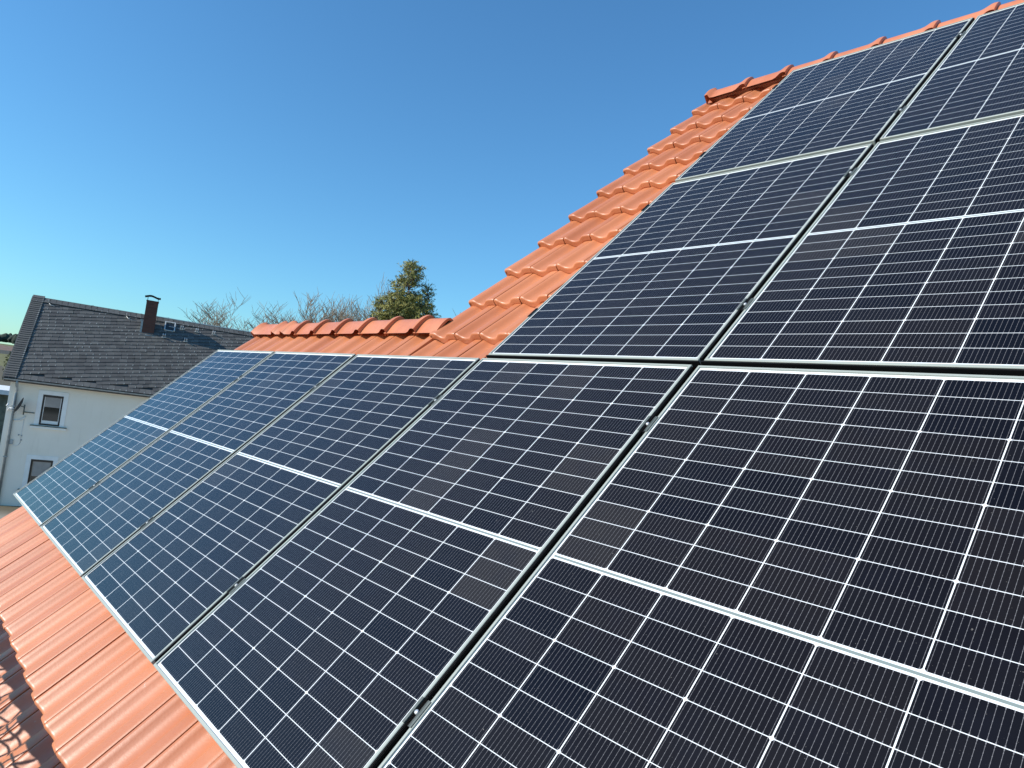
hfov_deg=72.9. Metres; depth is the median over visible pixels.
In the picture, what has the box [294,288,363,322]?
bare tree
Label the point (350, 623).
solar panel
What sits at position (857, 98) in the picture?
solar panel
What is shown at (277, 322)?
bare tree
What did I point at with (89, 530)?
solar panel
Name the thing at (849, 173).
panel clamp
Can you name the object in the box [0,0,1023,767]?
tiled house
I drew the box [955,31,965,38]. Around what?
panel clamp
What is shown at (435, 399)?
panel clamp
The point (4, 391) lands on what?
shed
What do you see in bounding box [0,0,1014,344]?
sky
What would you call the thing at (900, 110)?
panel clamp
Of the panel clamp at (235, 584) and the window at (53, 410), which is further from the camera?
the window at (53, 410)
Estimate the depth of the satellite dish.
28.40 m
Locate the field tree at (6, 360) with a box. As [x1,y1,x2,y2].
[2,351,10,371]
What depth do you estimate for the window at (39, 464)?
29.16 m
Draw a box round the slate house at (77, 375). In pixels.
[0,295,259,505]
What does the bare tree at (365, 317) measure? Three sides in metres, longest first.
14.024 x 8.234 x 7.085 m
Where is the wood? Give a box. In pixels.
[0,333,17,343]
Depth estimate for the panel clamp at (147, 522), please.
3.38 m
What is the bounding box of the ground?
[0,343,20,518]
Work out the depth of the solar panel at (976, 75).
3.42 m
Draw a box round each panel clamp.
[140,517,154,528]
[226,576,245,593]
[402,696,430,727]
[427,395,442,405]
[637,416,657,433]
[736,298,753,312]
[843,168,856,178]
[895,106,905,115]
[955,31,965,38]
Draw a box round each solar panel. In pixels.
[13,350,273,526]
[40,351,355,576]
[81,354,479,664]
[153,358,693,767]
[378,365,1023,767]
[486,143,873,367]
[675,17,974,181]
[700,113,1023,375]
[880,2,1023,141]
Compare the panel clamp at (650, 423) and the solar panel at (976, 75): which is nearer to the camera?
the panel clamp at (650, 423)
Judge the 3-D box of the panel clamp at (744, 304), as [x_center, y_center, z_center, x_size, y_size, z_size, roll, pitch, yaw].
[0.872,-0.293,2.586,0.037,0.020,0.072,4,40,48]
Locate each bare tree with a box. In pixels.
[178,289,308,330]
[259,301,329,323]
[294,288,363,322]
[300,274,432,322]
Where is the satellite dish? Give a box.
[6,398,32,414]
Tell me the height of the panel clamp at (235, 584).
0.072 m
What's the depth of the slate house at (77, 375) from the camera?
30.40 m
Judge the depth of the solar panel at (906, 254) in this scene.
2.36 m
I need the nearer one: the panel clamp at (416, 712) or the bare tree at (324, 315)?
the panel clamp at (416, 712)
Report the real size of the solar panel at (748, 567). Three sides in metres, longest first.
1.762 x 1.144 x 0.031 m
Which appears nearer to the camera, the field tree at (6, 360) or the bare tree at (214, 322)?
the bare tree at (214, 322)
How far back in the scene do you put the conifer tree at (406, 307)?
33.44 m
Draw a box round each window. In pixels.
[17,455,58,489]
[30,390,68,430]
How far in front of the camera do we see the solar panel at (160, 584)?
3.10 m
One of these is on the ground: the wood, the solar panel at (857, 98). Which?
the wood
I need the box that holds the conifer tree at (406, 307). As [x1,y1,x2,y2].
[363,259,441,319]
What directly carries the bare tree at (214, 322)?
on the ground
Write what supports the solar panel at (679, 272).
attached to the rail
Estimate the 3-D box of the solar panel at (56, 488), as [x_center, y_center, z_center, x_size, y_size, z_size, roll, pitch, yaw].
[-2.611,0.284,4.945,1.144,1.762,0.030,4,-50,48]
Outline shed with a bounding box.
[0,385,9,441]

